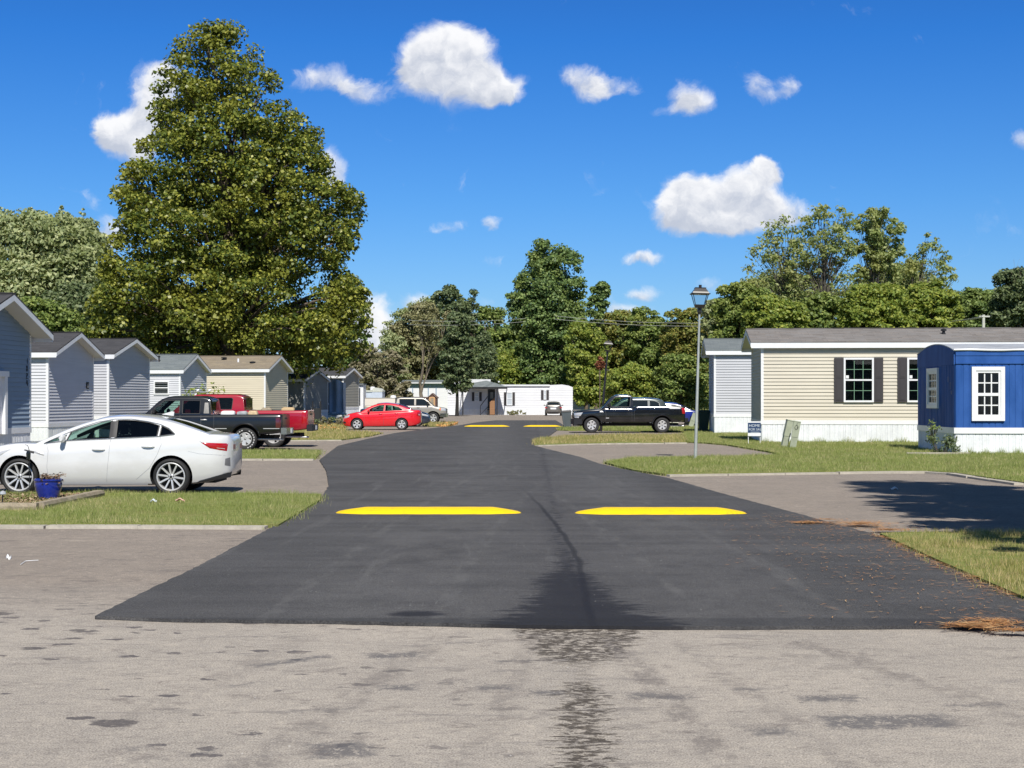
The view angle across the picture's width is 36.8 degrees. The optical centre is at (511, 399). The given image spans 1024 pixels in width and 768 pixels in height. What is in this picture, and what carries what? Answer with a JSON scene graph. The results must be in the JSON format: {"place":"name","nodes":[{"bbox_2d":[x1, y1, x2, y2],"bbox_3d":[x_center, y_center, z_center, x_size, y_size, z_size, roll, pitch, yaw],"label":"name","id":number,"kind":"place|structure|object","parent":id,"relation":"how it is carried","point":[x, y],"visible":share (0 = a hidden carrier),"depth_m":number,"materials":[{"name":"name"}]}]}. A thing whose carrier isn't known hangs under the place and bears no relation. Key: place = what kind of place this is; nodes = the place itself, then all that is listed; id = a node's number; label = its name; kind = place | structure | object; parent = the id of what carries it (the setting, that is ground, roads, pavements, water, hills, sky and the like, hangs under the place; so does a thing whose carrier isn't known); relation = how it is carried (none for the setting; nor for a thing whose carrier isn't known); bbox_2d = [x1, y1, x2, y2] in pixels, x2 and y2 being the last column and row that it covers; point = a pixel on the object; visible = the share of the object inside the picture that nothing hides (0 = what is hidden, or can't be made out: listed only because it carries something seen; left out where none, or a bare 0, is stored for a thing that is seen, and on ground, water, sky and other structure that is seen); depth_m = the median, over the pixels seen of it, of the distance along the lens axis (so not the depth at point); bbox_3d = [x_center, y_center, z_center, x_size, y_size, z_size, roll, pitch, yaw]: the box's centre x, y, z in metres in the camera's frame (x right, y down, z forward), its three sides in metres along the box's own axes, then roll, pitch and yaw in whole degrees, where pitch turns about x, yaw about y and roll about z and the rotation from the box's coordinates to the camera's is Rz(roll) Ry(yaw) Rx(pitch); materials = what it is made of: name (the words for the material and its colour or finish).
{"place":"outdoors","nodes":[
{"label":"outdoors","id":0,"kind":"place"},
{"bbox_2d":[292,428,382,439],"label":"grass","id":1,"kind":"structure","parent":0,"point":[336,433],"depth_m":71.47,"materials":[{"name":"green plant"}]},
{"bbox_2d":[0,415,1023,767],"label":"old asphalt road","id":2,"kind":"structure","parent":0,"point":[82,685],"depth_m":9.38,"materials":[{"name":"grey asphalt"}]},
{"bbox_2d":[0,411,241,492],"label":"parked car","id":3,"kind":"object","parent":2,"relation":"on","point":[161,453],"visible":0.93,"depth_m":27.43,"materials":[{"name":"white paint"}]},
{"bbox_2d":[0,524,267,529],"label":"kerb","id":4,"kind":"structure","parent":2,"relation":"on","point":[140,526],"depth_m":20.23,"materials":[{"name":"concrete"}]},
{"bbox_2d":[0,488,328,529],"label":"grass verge","id":5,"kind":"object","parent":2,"relation":"on","point":[255,518],"depth_m":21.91,"materials":[{"name":"plant"}]},
{"bbox_2d":[0,502,38,509],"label":"landscape timber","id":6,"kind":"object","parent":5,"relation":"on","point":[10,505],"visible":0.88,"depth_m":23.00,"materials":[{"name":"brown wood"}]},
{"bbox_2d":[0,492,83,502],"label":"mulch","id":7,"kind":"object","parent":5,"relation":"on","point":[30,499],"visible":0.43,"depth_m":25.23,"materials":[{"name":"brown wood"}]},
{"bbox_2d":[33,472,63,498],"bbox_3d":[-7.661,1.426,25.441,0.517,0.447,0.546,0,0,0],"label":"flower pot","id":8,"kind":"object","parent":5,"relation":"on","point":[47,486],"visible":0.92,"depth_m":25.31,"materials":[{"name":"plastic"}]},
{"bbox_2d":[35,490,104,508],"bbox_3d":[-7.089,1.599,24.766,0.169,0.114,3.236,0,0,1],"label":"landscape timber","id":9,"kind":"object","parent":5,"relation":"on","point":[92,494],"visible":0.82,"depth_m":24.61,"materials":[{"name":"brown wood"}]},
{"bbox_2d":[97,396,293,449],"bbox_3d":[-10.677,0.785,52.193,6.434,1.830,2.345,0,0,0],"label":"pickup truck","id":10,"kind":"object","parent":2,"relation":"on","point":[251,430],"visible":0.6,"depth_m":51.26,"materials":[{"name":"black paint"}]},
{"bbox_2d":[173,394,317,446],"bbox_3d":[-10.109,0.745,55.715,6.064,1.910,2.358,0,0,0],"label":"pickup truck","id":11,"kind":"object","parent":2,"relation":"on","point":[299,419],"visible":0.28,"depth_m":54.83,"materials":[{"name":"red paint"}]},
{"bbox_2d":[242,459,313,460],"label":"kerb","id":12,"kind":"structure","parent":2,"relation":"on","point":[277,459],"depth_m":42.83,"materials":[{"name":"concrete"}]},
{"bbox_2d":[242,448,325,459],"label":"grass verge","id":13,"kind":"object","parent":2,"relation":"on","point":[281,457],"depth_m":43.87,"materials":[{"name":"plant"}]},
{"bbox_2d":[328,379,346,421],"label":"tarp shelter","id":14,"kind":"object","parent":2,"relation":"on","point":[336,397],"visible":0.76,"depth_m":115.08,"materials":[{"name":"fabric"}]},
{"bbox_2d":[359,384,366,411],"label":"porch addition","id":15,"kind":"structure","parent":2,"relation":"on","point":[362,392],"depth_m":133.00,"materials":[{"name":"white plastic"}]},
{"bbox_2d":[366,387,384,397],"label":"trailer home","id":16,"kind":"object","parent":2,"relation":"on","point":[373,392],"visible":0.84,"depth_m":150.00,"materials":[{"name":"metal"}]},
{"bbox_2d":[343,402,421,429],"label":"parked car","id":17,"kind":"object","parent":2,"relation":"on","point":[403,417],"visible":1,"depth_m":86.02,"materials":[{"name":"red paint"}]},
{"bbox_2d":[360,403,430,426],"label":"parked car","id":18,"kind":"object","parent":2,"relation":"on","point":[426,417],"visible":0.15,"depth_m":96.28,"materials":[{"name":"blue paint"}]},
{"bbox_2d":[364,395,448,421],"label":"pickup truck","id":19,"kind":"object","parent":2,"relation":"on","point":[433,411],"visible":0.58,"depth_m":108.31,"materials":[{"name":"silver metal"}]},
{"bbox_2d":[437,299,477,415],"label":"dark tree","id":20,"kind":"object","parent":2,"relation":"on","point":[456,342],"visible":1,"depth_m":157.30,"materials":[{"name":"green plant"}]},
{"bbox_2d":[448,379,572,414],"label":"mobile home","id":21,"kind":"object","parent":2,"relation":"on","point":[484,397],"visible":0.82,"depth_m":170.96,"materials":[{"name":"white"}]},
{"bbox_2d":[544,401,562,415],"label":"parked car","id":22,"kind":"object","parent":2,"relation":"on","point":[553,407],"visible":0.89,"depth_m":161.70,"materials":[{"name":"grey paint"}]},
{"bbox_2d":[561,410,571,426],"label":"wheelie bin","id":23,"kind":"object","parent":2,"relation":"on","point":[566,416],"visible":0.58,"depth_m":90.60,"materials":[{"name":"grey plastic"}]},
{"bbox_2d":[599,340,612,430],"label":"street lamp","id":24,"kind":"object","parent":2,"relation":"on","point":[608,342],"visible":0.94,"depth_m":82.66,"materials":[{"name":"brown metal"}]},
{"bbox_2d":[535,442,686,445],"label":"kerb","id":25,"kind":"structure","parent":2,"relation":"on","point":[612,443],"depth_m":58.24,"materials":[{"name":"concrete"}]},
{"bbox_2d":[571,394,687,432],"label":"pickup truck","id":26,"kind":"object","parent":2,"relation":"on","point":[658,418],"visible":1,"depth_m":78.42,"materials":[{"name":"black paint"}]},
{"bbox_2d":[602,362,659,404],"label":"bush","id":27,"kind":"object","parent":2,"relation":"on","point":[637,380],"visible":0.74,"depth_m":146.86,"materials":[{"name":"green plant"}]},
{"bbox_2d":[612,397,666,406],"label":"parked car","id":28,"kind":"object","parent":2,"relation":"on","point":[641,401],"visible":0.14,"depth_m":93.31,"materials":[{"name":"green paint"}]},
{"bbox_2d":[603,425,1023,482],"bbox_3d":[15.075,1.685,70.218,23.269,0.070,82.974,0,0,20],"label":"grass verge","id":29,"kind":"object","parent":2,"relation":"on","point":[638,469],"depth_m":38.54,"materials":[{"name":"plant"}]},
{"bbox_2d":[690,285,710,457],"bbox_3d":[5.292,-0.765,43.300,0.530,4.932,0.530,0,0,0],"label":"street lamp","id":30,"kind":"object","parent":29,"relation":"on","point":[700,290],"visible":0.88,"depth_m":43.27,"materials":[{"name":"grey metal"}]},
{"bbox_2d":[698,410,709,430],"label":"wheelie bin","id":31,"kind":"object","parent":29,"relation":"on","point":[703,419],"visible":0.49,"depth_m":79.74,"materials":[{"name":"plastic"}]},
{"bbox_2d":[701,338,750,432],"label":"mobile home","id":32,"kind":"object","parent":29,"relation":"on","point":[729,384],"visible":0.2,"depth_m":75.93,"materials":[{"name":"grey plastic"}]},
{"bbox_2d":[748,421,762,442],"bbox_3d":[9.054,1.254,57.205,0.562,0.891,0.049,0,0,6],"label":"sale sign","id":33,"kind":"object","parent":29,"relation":"on","point":[754,428],"visible":1,"depth_m":57.19,"materials":[{"name":"white"}]},
{"bbox_2d":[781,419,793,446],"bbox_3d":[9.598,1.218,53.742,0.240,1.050,0.250,13,-1,-6],"label":"utility pedestal","id":34,"kind":"object","parent":29,"relation":"on","point":[788,426],"visible":0.83,"depth_m":53.64,"materials":[{"name":"green paint"}]},
{"bbox_2d":[790,420,800,446],"bbox_3d":[9.771,1.233,53.135,0.255,1.010,0.251,10,1,8],"label":"utility pedestal","id":35,"kind":"object","parent":29,"relation":"on","point":[795,432],"visible":0.98,"depth_m":53.03,"materials":[{"name":"green paint"}]},
{"bbox_2d":[762,436,909,442],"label":"grass","id":36,"kind":"structure","parent":29,"relation":"on","point":[850,440],"depth_m":59.13,"materials":[{"name":"green plant"}]},
{"bbox_2d":[741,327,1023,441],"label":"mobile home","id":37,"kind":"object","parent":29,"relation":"on","point":[837,384],"visible":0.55,"depth_m":59.68,"materials":[{"name":"beige plastic"}]},
{"bbox_2d":[843,358,873,401],"bbox_3d":[13.415,-0.760,59.552,1.150,1.720,0.077,0,0,4],"label":"window","id":38,"kind":"structure","parent":37,"relation":"in","point":[858,377],"depth_m":59.57,"materials":[{"name":"white plastic"}]},
{"bbox_2d":[907,358,917,401],"bbox_3d":[15.825,-0.760,59.362,1.150,1.720,0.077,0,0,4],"label":"window","id":39,"kind":"structure","parent":37,"relation":"in","point":[912,370],"depth_m":59.41,"materials":[{"name":"white plastic"}]},
{"bbox_2d":[925,433,961,451],"bbox_3d":[13.055,1.380,46.584,1.086,0.732,0.802,0,0,0],"label":"weed","id":40,"kind":"object","parent":29,"relation":"on","point":[948,444],"visible":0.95,"depth_m":46.53,"materials":[{"name":"green plant"}]},
{"bbox_2d":[917,344,1023,453],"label":"mobile home","id":41,"kind":"object","parent":29,"relation":"on","point":[970,396],"visible":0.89,"depth_m":47.15,"materials":[{"name":"blue paint"}]},
{"bbox_2d":[926,368,938,407],"bbox_3d":[13.660,-0.370,49.950,0.080,1.300,1.500,0,0,3],"label":"window","id":42,"kind":"structure","parent":41,"relation":"in","point":[929,371],"depth_m":49.92,"materials":[{"name":"white plastic"}]},
{"bbox_2d":[971,367,1004,420],"bbox_3d":[14.577,-0.180,47.101,1.000,1.660,0.088,0,0,3],"label":"window","id":43,"kind":"structure","parent":41,"relation":"in","point":[974,370],"depth_m":47.08,"materials":[{"name":"white plastic"}]},
{"bbox_2d":[666,471,1023,484],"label":"kerb","id":44,"kind":"structure","parent":2,"relation":"on","point":[890,472],"depth_m":34.55,"materials":[{"name":"concrete"}]},
{"bbox_2d":[870,526,1023,600],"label":"grass verge","id":45,"kind":"object","parent":2,"relation":"on","point":[965,570],"depth_m":16.61,"materials":[{"name":"plant"}]},
{"bbox_2d":[0,0,1023,400],"label":"sky","id":46,"kind":"structure","parent":0,"point":[654,141],"materials":[{"name":"blue"}]},
{"bbox_2d":[95,420,1023,629],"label":"fresh asphalt road","id":47,"kind":"structure","parent":0,"point":[547,557],"depth_m":15.79,"materials":[{"name":"black asphalt"}]},
{"bbox_2d":[336,507,520,513],"bbox_3d":[-1.236,1.629,22.752,2.744,0.085,0.640,0,0,0],"label":"speed hump","id":48,"kind":"object","parent":47,"relation":"on","point":[428,510],"visible":1,"depth_m":22.53,"materials":[{"name":"yellow paint"}]},
{"bbox_2d":[575,507,746,514],"bbox_3d":[2.188,1.629,22.684,2.530,0.085,0.640,0,0,0],"label":"speed hump","id":49,"kind":"object","parent":47,"relation":"on","point":[661,510],"visible":1,"depth_m":22.47,"materials":[{"name":"yellow paint"}]},
{"bbox_2d":[726,513,1023,618],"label":"pine needles","id":50,"kind":"object","parent":47,"relation":"on","point":[878,568],"visible":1,"depth_m":15.12,"materials":[{"name":"brown plant"}]},
{"bbox_2d":[775,518,1023,631],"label":"pine needles","id":51,"kind":"object","parent":47,"relation":"on","point":[983,624],"visible":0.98,"depth_m":11.61,"materials":[{"name":"plant"}]},
{"bbox_2d":[594,356,605,407],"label":"tree","id":52,"kind":"object","parent":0,"point":[599,364],"visible":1,"depth_m":149.94,"materials":[{"name":"red plant"}]},
{"bbox_2d":[531,432,692,444],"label":"grass","id":53,"kind":"structure","parent":0,"point":[600,438],"depth_m":62.88,"materials":[{"name":"green plant"}]},
{"bbox_2d":[555,426,685,431],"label":"grass","id":54,"kind":"structure","parent":0,"point":[648,428],"depth_m":85.08,"materials":[{"name":"green plant"}]},
{"bbox_2d":[590,402,708,426],"bbox_3d":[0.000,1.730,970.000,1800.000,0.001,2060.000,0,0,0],"label":"ground","id":55,"kind":"structure","parent":0,"point":[613,404],"depth_m":300.21,"materials":[{"name":"soil"}]},
{"bbox_2d":[0,292,53,445],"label":"mobile home","id":56,"kind":"object","parent":55,"relation":"on","point":[23,326],"visible":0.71,"depth_m":43.15,"materials":[{"name":"blue plastic"}]},
{"bbox_2d":[0,208,104,299],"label":"willow tree","id":57,"kind":"object","parent":55,"relation":"on","point":[55,254],"visible":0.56,"depth_m":146.54,"materials":[{"name":"green plant"}]},
{"bbox_2d":[21,296,85,331],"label":"broadleaf tree","id":58,"kind":"object","parent":55,"relation":"on","point":[52,316],"visible":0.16,"depth_m":116.85,"materials":[{"name":"green plant"}]},
{"bbox_2d":[30,332,104,440],"bbox_3d":[-26.852,-0.527,63.225,18.884,4.455,5.360,0,0,5],"label":"mobile home","id":59,"kind":"object","parent":55,"relation":"on","point":[62,381],"visible":0.49,"depth_m":61.38,"materials":[{"name":"grey plastic"}]},
{"bbox_2d":[41,280,135,335],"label":"broadleaf tree","id":60,"kind":"object","parent":55,"relation":"on","point":[71,296],"visible":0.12,"depth_m":133.69,"materials":[{"name":"green plant"}]},
{"bbox_2d":[57,211,126,334],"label":"willow tree","id":61,"kind":"object","parent":55,"relation":"on","point":[99,236],"visible":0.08,"depth_m":157.42,"materials":[{"name":"green plant"}]},
{"bbox_2d":[88,338,157,436],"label":"mobile home","id":62,"kind":"object","parent":55,"relation":"on","point":[122,378],"visible":0.21,"depth_m":70.88,"materials":[{"name":"grey plastic"}]},
{"bbox_2d":[150,354,210,412],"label":"mobile home","id":63,"kind":"object","parent":55,"relation":"on","point":[175,375],"visible":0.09,"depth_m":86.35,"materials":[{"name":"grey plastic"}]},
{"bbox_2d":[77,18,376,386],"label":"sycamore tree","id":64,"kind":"object","parent":55,"relation":"on","point":[228,310],"visible":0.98,"depth_m":104.10,"materials":[{"name":"green plant"}]},
{"bbox_2d":[200,355,292,409],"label":"mobile home","id":65,"kind":"object","parent":55,"relation":"on","point":[261,381],"visible":0.19,"depth_m":96.47,"materials":[{"name":"beige plastic"}]},
{"bbox_2d":[288,369,330,422],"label":"mobile home","id":66,"kind":"object","parent":55,"relation":"on","point":[301,396],"visible":0.11,"depth_m":110.03,"materials":[{"name":"grey"}]},
{"bbox_2d":[296,367,362,420],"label":"mobile home","id":67,"kind":"object","parent":55,"relation":"on","point":[350,377],"visible":0.14,"depth_m":126.00,"materials":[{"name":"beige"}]},
{"bbox_2d":[349,342,413,397],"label":"brushy tree","id":68,"kind":"object","parent":55,"relation":"on","point":[385,378],"visible":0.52,"depth_m":177.11,"materials":[{"name":"green plant"}]},
{"bbox_2d":[370,321,412,395],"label":"tree","id":69,"kind":"object","parent":55,"relation":"on","point":[390,339],"visible":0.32,"depth_m":199.58,"materials":[{"name":"green plant"}]},
{"bbox_2d":[385,295,434,354],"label":"cottonwood tree","id":70,"kind":"object","parent":55,"relation":"on","point":[397,313],"visible":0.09,"depth_m":220.73,"materials":[{"name":"green plant"}]},
{"bbox_2d":[384,302,441,380],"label":"willow tree","id":71,"kind":"object","parent":55,"relation":"on","point":[414,361],"visible":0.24,"depth_m":203.69,"materials":[{"name":"green plant"}]},
{"bbox_2d":[400,380,447,412],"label":"mobile home","id":72,"kind":"object","parent":55,"relation":"on","point":[438,389],"visible":0.3,"depth_m":186.00,"materials":[{"name":"white"}]},
{"bbox_2d":[150,312,708,406],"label":"woodland","id":73,"kind":"object","parent":55,"relation":"on","point":[504,325],"depth_m":232.86,"materials":[{"name":"green plant"}]},
{"bbox_2d":[413,301,450,396],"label":"sparse tree","id":74,"kind":"object","parent":55,"relation":"on","point":[424,318],"visible":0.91,"depth_m":162.48,"materials":[{"name":"green plant"}]},
{"bbox_2d":[430,284,478,379],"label":"dark tree","id":75,"kind":"object","parent":55,"relation":"on","point":[450,292],"visible":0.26,"depth_m":195.05,"materials":[{"name":"green plant"}]},
{"bbox_2d":[466,288,480,348],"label":"dark tree","id":76,"kind":"object","parent":55,"relation":"on","point":[474,293],"visible":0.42,"depth_m":199.63,"materials":[{"name":"green plant"}]},
{"bbox_2d":[471,319,503,384],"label":"blue spruce","id":77,"kind":"object","parent":55,"relation":"on","point":[486,352],"visible":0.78,"depth_m":179.52,"materials":[{"name":"green plant"}]},
{"bbox_2d":[468,305,514,380],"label":"broadleaf tree","id":78,"kind":"object","parent":55,"relation":"on","point":[501,340],"visible":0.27,"depth_m":207.28,"materials":[{"name":"green plant"}]},
{"bbox_2d":[487,348,534,384],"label":"broadleaf tree","id":79,"kind":"object","parent":55,"relation":"on","point":[508,369],"visible":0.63,"depth_m":184.56,"materials":[{"name":"green plant"}]},
{"bbox_2d":[504,238,587,386],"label":"oak tree","id":80,"kind":"object","parent":55,"relation":"on","point":[542,296],"visible":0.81,"depth_m":184.13,"materials":[{"name":"green plant"}]},
{"bbox_2d":[563,320,611,408],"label":"yellowing tree","id":81,"kind":"object","parent":55,"relation":"on","point":[582,373],"visible":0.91,"depth_m":177.19,"materials":[{"name":"green plant"}]},
{"bbox_2d":[585,281,610,408],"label":"oak tree","id":82,"kind":"object","parent":55,"relation":"on","point":[601,290],"visible":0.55,"depth_m":189.53,"materials":[{"name":"green plant"}]},
{"bbox_2d":[601,309,648,401],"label":"turning tree","id":83,"kind":"object","parent":55,"relation":"on","point":[613,330],"visible":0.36,"depth_m":194.38,"materials":[{"name":"green plant"}]},
{"bbox_2d":[621,306,664,387],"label":"broadleaf tree","id":84,"kind":"object","parent":55,"relation":"on","point":[649,350],"visible":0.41,"depth_m":187.05,"materials":[{"name":"green plant"}]},
{"bbox_2d":[651,353,708,409],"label":"bush","id":85,"kind":"object","parent":55,"relation":"on","point":[672,375],"visible":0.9,"depth_m":144.88,"materials":[{"name":"green plant"}]},
{"bbox_2d":[659,307,708,391],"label":"turning tree","id":86,"kind":"object","parent":55,"relation":"on","point":[683,326],"visible":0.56,"depth_m":181.17,"materials":[{"name":"green plant"}]},
{"bbox_2d":[700,299,717,358],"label":"blue spruce","id":87,"kind":"object","parent":55,"relation":"on","point":[706,321],"visible":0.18,"depth_m":137.54,"materials":[{"name":"green plant"}]},
{"bbox_2d":[708,281,772,337],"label":"broadleaf tree","id":88,"kind":"object","parent":55,"relation":"on","point":[726,313],"visible":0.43,"depth_m":131.14,"materials":[{"name":"green plant"}]},
{"bbox_2d":[739,293,813,337],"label":"yellowing tree","id":89,"kind":"object","parent":55,"relation":"on","point":[767,311],"visible":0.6,"depth_m":126.65,"materials":[{"name":"green plant"}]},
{"bbox_2d":[741,214,820,301],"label":"tree of heaven","id":90,"kind":"object","parent":55,"relation":"on","point":[774,258],"visible":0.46,"depth_m":141.46,"materials":[{"name":"green plant"}]},
{"bbox_2d":[734,268,835,318],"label":"broadleaf tree","id":91,"kind":"object","parent":55,"relation":"on","point":[761,278],"visible":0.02,"depth_m":153.87,"materials":[{"name":"green plant"}]},
{"bbox_2d":[779,203,858,317],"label":"tree of heaven","id":92,"kind":"object","parent":55,"relation":"on","point":[823,269],"visible":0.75,"depth_m":139.53,"materials":[{"name":"green plant"}]},
{"bbox_2d":[800,291,841,327],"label":"broadleaf tree","id":93,"kind":"object","parent":55,"relation":"on","point":[823,307],"visible":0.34,"depth_m":128.76,"materials":[{"name":"green plant"}]},
{"bbox_2d":[834,282,918,327],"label":"yellowing tree","id":94,"kind":"object","parent":55,"relation":"on","point":[872,304],"visible":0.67,"depth_m":125.61,"materials":[{"name":"green plant"}]},
{"bbox_2d":[850,206,907,314],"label":"tree of heaven","id":95,"kind":"object","parent":55,"relation":"on","point":[877,257],"visible":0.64,"depth_m":140.56,"materials":[{"name":"green plant"}]},
{"bbox_2d":[843,261,959,301],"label":"broadleaf tree","id":96,"kind":"object","parent":55,"relation":"on","point":[900,265],"visible":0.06,"depth_m":156.76,"materials":[{"name":"green plant"}]},
{"bbox_2d":[898,232,958,313],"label":"tree of heaven","id":97,"kind":"object","parent":55,"relation":"on","point":[916,267],"visible":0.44,"depth_m":142.66,"materials":[{"name":"green plant"}]},
{"bbox_2d":[900,279,964,327],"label":"yellowing tree","id":98,"kind":"object","parent":55,"relation":"on","point":[944,307],"visible":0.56,"depth_m":127.96,"materials":[{"name":"green plant"}]},
{"bbox_2d":[956,287,999,327],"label":"broadleaf tree","id":99,"kind":"object","parent":55,"relation":"on","point":[974,302],"visible":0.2,"depth_m":148.90,"materials":[{"name":"green plant"}]},
{"bbox_2d":[987,266,1023,326],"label":"broadleaf tree","id":100,"kind":"object","parent":55,"relation":"on","point":[1006,309],"visible":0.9,"depth_m":134.06,"materials":[{"name":"green plant"}]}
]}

